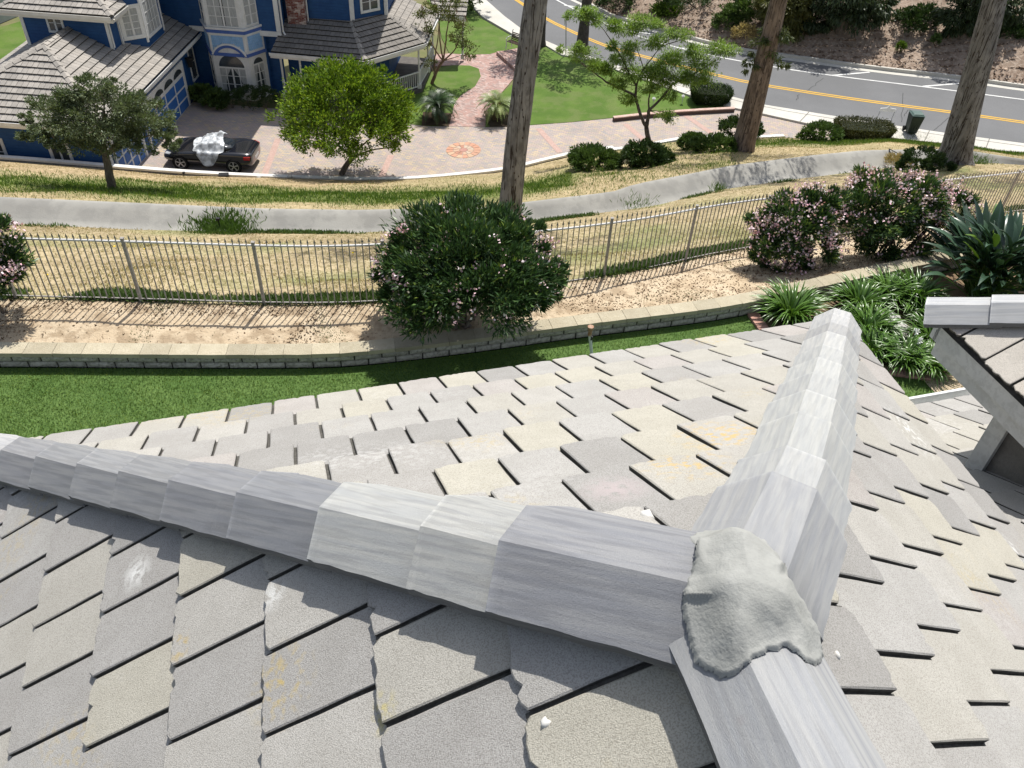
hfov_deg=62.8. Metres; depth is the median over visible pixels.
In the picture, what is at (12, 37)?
side lawn
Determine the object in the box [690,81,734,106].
clipped hedge
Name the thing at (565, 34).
sign pole
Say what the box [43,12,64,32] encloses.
window
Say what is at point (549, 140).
driveway brick band
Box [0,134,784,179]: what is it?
driveway wall
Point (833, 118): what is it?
sidewalk joint
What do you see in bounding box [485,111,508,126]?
planting pit
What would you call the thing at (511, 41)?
park bench
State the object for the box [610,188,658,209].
grass clump
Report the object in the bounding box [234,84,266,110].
foundation shrub
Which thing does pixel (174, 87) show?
garage door
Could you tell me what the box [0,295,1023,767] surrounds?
roof
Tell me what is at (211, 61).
window
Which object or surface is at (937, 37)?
hillside shrub
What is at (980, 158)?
grass clump
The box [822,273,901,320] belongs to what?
strap leaf clump
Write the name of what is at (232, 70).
window
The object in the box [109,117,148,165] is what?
garage door
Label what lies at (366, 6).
window
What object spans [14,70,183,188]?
olive tree
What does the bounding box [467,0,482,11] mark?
kerb tree
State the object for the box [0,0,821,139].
ground
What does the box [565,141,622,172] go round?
shrub
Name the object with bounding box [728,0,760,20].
hillside shrub
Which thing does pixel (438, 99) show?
sago palm
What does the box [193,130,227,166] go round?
plastic sheet
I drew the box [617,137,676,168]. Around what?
shrub
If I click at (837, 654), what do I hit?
mortar crumb
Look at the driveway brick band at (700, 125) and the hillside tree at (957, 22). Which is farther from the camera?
the hillside tree at (957, 22)
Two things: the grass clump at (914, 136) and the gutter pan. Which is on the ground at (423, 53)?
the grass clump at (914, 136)
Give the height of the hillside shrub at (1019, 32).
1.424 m
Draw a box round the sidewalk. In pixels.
[472,0,1023,151]
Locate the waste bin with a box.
[902,110,924,133]
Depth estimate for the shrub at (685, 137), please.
36.35 m
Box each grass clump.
[168,198,270,235]
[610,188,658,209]
[707,181,730,192]
[899,133,930,141]
[973,150,1002,163]
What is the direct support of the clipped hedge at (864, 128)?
on the ground at (423, 53)
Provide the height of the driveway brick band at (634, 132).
0.055 m
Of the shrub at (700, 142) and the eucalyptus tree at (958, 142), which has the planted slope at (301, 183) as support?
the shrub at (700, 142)
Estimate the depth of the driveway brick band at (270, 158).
39.99 m
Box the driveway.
[139,102,831,176]
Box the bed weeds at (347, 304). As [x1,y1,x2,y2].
[0,211,1022,342]
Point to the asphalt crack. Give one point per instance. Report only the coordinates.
(902, 101)
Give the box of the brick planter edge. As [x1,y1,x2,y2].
[613,107,734,121]
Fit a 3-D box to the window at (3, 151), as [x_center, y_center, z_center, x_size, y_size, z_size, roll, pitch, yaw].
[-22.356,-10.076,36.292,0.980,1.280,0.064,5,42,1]
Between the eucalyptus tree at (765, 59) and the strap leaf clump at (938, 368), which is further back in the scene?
the eucalyptus tree at (765, 59)
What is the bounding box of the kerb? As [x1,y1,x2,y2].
[578,0,1023,87]
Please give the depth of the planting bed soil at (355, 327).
13.88 m
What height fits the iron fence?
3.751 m
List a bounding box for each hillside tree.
[753,0,816,43]
[797,0,900,37]
[929,0,1023,38]
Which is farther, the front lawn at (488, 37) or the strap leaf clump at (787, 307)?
the front lawn at (488, 37)
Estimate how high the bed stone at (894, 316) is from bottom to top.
0.226 m
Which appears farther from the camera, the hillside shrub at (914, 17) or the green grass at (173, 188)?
the hillside shrub at (914, 17)
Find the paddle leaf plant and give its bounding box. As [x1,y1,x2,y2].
[916,197,1023,296]
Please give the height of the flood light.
0.320 m
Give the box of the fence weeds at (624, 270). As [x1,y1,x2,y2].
[0,160,1023,305]
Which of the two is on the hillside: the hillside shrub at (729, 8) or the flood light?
the hillside shrub at (729, 8)
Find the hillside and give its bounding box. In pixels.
[592,0,1023,83]
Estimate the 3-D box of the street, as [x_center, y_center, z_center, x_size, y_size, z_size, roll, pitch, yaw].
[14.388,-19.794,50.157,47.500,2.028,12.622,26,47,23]
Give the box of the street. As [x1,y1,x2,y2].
[487,0,1023,142]
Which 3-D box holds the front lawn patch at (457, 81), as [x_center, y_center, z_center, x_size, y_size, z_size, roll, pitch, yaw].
[-4.259,-16.089,46.182,3.882,0.200,8.232,11,43,8]
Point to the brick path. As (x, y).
(496, 71)
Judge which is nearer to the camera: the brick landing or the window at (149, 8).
the window at (149, 8)
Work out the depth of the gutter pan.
48.53 m
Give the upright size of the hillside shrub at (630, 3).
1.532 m
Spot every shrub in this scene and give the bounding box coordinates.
[188,82,214,102]
[198,86,230,109]
[218,87,245,108]
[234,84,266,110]
[250,84,280,108]
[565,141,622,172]
[593,0,635,12]
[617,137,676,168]
[649,0,684,19]
[653,0,711,9]
[676,130,710,150]
[687,131,739,152]
[710,2,753,30]
[716,113,764,136]
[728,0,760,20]
[729,21,758,40]
[794,118,845,142]
[883,151,918,166]
[891,1,940,32]
[891,144,957,171]
[894,40,913,51]
[919,32,943,49]
[999,21,1023,38]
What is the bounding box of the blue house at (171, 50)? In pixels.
[0,0,467,165]
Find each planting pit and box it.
[422,112,451,125]
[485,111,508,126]
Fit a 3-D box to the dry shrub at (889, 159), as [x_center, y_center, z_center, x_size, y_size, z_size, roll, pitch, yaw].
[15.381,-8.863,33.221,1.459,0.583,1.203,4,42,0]
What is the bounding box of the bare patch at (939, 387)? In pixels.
[925,373,962,391]
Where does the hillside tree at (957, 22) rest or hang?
on the hillside
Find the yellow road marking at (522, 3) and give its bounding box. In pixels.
[515,0,1023,123]
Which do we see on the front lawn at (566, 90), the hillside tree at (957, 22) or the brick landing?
the brick landing
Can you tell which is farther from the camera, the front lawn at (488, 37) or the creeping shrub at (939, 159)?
the front lawn at (488, 37)
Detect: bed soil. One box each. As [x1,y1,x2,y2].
[0,212,1023,343]
[765,267,1023,371]
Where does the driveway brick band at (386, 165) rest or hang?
on the driveway
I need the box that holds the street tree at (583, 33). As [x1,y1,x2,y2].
[575,0,591,54]
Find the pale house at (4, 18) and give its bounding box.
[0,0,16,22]
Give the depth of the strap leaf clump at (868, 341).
14.21 m
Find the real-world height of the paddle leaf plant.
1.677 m
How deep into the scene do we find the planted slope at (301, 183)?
32.28 m
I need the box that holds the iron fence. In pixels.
[0,169,1023,304]
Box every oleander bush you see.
[0,212,39,313]
[364,187,572,345]
[742,178,855,274]
[824,161,983,262]
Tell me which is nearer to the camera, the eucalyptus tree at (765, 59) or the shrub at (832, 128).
the eucalyptus tree at (765, 59)
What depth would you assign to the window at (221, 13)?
41.51 m
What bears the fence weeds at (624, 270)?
on the dry slope at (996, 167)
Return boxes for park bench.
[505,29,518,48]
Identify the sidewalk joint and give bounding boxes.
[566,51,1020,147]
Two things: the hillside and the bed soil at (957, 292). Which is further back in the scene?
the hillside
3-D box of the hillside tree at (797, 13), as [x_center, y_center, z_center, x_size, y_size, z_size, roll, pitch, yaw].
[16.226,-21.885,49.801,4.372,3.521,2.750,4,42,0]
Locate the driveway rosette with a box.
[446,142,480,157]
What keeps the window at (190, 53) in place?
in the blue house at (171, 50)
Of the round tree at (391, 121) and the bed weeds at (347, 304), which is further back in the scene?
the round tree at (391, 121)
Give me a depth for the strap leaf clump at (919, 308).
15.04 m
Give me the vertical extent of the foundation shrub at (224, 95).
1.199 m
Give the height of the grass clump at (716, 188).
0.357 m
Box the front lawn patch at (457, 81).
[407,65,480,125]
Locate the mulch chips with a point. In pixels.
(855, 56)
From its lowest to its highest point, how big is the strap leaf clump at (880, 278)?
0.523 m
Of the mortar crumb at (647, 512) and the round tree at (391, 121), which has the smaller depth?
the mortar crumb at (647, 512)
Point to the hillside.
(1016, 45)
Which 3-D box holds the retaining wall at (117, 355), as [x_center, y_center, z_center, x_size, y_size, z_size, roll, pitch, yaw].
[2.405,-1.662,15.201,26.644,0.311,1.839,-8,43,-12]
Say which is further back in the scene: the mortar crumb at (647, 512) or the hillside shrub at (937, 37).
the hillside shrub at (937, 37)
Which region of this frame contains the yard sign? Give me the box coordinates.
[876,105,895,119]
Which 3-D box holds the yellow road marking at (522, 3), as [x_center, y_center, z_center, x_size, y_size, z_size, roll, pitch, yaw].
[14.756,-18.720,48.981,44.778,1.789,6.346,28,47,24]
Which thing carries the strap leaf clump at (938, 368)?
on the bed soil at (957, 292)
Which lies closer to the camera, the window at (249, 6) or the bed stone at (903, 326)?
the bed stone at (903, 326)
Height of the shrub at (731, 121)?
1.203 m
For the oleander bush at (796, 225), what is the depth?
15.62 m
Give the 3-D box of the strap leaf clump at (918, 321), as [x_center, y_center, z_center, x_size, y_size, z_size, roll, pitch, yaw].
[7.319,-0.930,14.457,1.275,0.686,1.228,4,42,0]
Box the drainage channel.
[0,149,1023,232]
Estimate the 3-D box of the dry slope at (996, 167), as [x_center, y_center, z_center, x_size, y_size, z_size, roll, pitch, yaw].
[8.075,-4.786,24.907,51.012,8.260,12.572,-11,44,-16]
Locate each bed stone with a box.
[882,312,900,321]
[891,323,911,339]
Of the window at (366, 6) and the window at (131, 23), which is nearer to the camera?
the window at (131, 23)
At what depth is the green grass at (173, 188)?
28.59 m
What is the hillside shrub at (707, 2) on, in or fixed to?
on the hillside
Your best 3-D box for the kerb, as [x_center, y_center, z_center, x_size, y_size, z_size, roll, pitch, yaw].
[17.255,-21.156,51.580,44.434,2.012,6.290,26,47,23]
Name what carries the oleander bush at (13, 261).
on the planting bed soil at (355, 327)
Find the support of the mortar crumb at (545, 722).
on the roof at (486, 569)
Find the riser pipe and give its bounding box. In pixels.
[587,325,593,353]
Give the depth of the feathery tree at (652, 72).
34.31 m
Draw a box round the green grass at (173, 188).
[0,135,1023,209]
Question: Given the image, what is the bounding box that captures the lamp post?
[541,8,546,46]
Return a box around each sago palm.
[417,88,457,122]
[476,89,510,122]
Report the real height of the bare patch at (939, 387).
0.001 m
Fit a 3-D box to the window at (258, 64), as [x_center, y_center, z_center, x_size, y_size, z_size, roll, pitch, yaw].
[-13.200,-16.286,43.905,0.050,1.770,0.755,29,48,25]
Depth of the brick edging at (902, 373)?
14.00 m
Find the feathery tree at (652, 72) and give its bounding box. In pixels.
[554,3,742,151]
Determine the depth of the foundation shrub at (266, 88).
43.21 m
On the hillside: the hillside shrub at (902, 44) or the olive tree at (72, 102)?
the hillside shrub at (902, 44)
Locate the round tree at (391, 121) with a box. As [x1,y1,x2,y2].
[263,53,420,174]
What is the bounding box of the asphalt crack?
[546,16,947,129]
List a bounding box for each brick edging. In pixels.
[747,312,768,330]
[884,365,931,380]
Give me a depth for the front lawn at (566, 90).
45.74 m
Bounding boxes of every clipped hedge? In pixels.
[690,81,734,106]
[833,114,897,140]
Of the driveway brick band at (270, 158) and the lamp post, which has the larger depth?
the lamp post
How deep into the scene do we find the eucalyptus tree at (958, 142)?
30.93 m
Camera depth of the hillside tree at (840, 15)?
48.66 m
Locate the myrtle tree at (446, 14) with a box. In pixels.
[411,0,480,83]
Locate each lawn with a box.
[0,22,25,58]
[0,266,967,437]
[427,0,517,54]
[485,47,724,126]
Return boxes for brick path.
[434,48,516,126]
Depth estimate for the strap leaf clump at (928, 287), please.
15.43 m
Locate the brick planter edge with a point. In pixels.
(681, 112)
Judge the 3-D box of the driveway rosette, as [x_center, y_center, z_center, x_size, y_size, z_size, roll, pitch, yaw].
[-2.379,-11.485,41.098,1.700,0.082,1.700,4,42,0]
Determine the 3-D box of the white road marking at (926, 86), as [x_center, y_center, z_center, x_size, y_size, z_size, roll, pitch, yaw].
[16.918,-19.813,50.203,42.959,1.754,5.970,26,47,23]
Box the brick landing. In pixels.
[496,50,516,69]
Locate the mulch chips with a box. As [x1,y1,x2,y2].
[593,0,1023,82]
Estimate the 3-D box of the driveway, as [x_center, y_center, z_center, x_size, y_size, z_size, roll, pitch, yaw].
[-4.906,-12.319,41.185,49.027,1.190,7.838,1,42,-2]
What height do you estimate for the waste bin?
1.069 m
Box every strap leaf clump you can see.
[744,279,832,327]
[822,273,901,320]
[839,297,909,343]
[859,318,907,369]
[865,265,923,312]
[872,328,938,382]
[873,263,954,315]
[900,294,949,324]
[900,337,950,386]
[901,308,935,350]
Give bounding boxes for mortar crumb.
[540,716,550,727]
[640,509,654,518]
[834,651,840,659]
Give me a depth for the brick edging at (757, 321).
14.90 m
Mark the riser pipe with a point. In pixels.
(590, 328)
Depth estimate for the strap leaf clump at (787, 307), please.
14.86 m
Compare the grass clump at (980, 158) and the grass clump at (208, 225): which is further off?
the grass clump at (980, 158)
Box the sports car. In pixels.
[164,134,260,172]
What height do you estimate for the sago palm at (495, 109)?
1.524 m
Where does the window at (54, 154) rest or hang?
in the blue house at (171, 50)
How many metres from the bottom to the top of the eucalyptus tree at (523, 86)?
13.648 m
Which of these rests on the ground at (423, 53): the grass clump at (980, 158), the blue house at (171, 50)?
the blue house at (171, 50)
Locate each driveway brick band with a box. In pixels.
[261,138,280,173]
[378,155,393,176]
[536,128,561,152]
[623,124,643,140]
[683,115,711,132]
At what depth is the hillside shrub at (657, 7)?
53.56 m
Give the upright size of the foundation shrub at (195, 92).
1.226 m
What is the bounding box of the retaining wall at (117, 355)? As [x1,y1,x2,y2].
[0,251,995,367]
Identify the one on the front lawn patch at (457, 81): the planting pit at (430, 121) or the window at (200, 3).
the planting pit at (430, 121)
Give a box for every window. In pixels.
[0,138,7,154]
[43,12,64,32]
[48,144,73,159]
[117,3,146,40]
[140,0,161,38]
[186,41,198,81]
[198,0,204,22]
[205,0,239,27]
[209,53,217,86]
[218,56,249,94]
[242,0,258,25]
[252,56,267,88]
[360,0,379,13]
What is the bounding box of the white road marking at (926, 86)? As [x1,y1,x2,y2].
[557,0,1023,99]
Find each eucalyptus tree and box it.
[499,0,547,219]
[734,0,794,152]
[929,0,1006,166]
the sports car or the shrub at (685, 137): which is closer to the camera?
the shrub at (685, 137)
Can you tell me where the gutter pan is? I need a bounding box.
[571,0,1023,90]
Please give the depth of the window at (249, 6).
41.86 m
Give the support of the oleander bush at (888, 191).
on the planting bed soil at (355, 327)
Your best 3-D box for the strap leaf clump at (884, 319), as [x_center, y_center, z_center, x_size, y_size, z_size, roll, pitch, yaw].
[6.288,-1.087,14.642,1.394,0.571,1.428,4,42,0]
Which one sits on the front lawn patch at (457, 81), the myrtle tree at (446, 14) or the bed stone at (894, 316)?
the myrtle tree at (446, 14)
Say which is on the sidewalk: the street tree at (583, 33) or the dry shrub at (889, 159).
the street tree at (583, 33)
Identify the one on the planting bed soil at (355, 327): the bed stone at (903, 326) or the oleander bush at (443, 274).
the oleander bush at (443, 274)
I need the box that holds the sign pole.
[564,20,566,51]
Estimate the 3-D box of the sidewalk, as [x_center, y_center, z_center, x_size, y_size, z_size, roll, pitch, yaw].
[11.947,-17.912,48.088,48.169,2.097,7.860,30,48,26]
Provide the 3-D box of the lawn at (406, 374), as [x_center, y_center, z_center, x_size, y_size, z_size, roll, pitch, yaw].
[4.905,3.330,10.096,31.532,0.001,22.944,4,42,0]
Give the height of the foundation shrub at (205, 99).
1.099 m
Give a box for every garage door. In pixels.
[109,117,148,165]
[140,60,190,148]
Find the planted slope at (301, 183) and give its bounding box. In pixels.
[0,138,1023,209]
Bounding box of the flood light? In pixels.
[218,172,228,176]
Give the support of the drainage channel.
on the planted slope at (301, 183)
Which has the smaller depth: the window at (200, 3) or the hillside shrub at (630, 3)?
the window at (200, 3)
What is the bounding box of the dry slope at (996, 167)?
[0,163,1023,304]
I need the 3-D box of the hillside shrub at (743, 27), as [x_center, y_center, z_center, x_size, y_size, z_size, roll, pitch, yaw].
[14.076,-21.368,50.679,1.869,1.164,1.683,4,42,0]

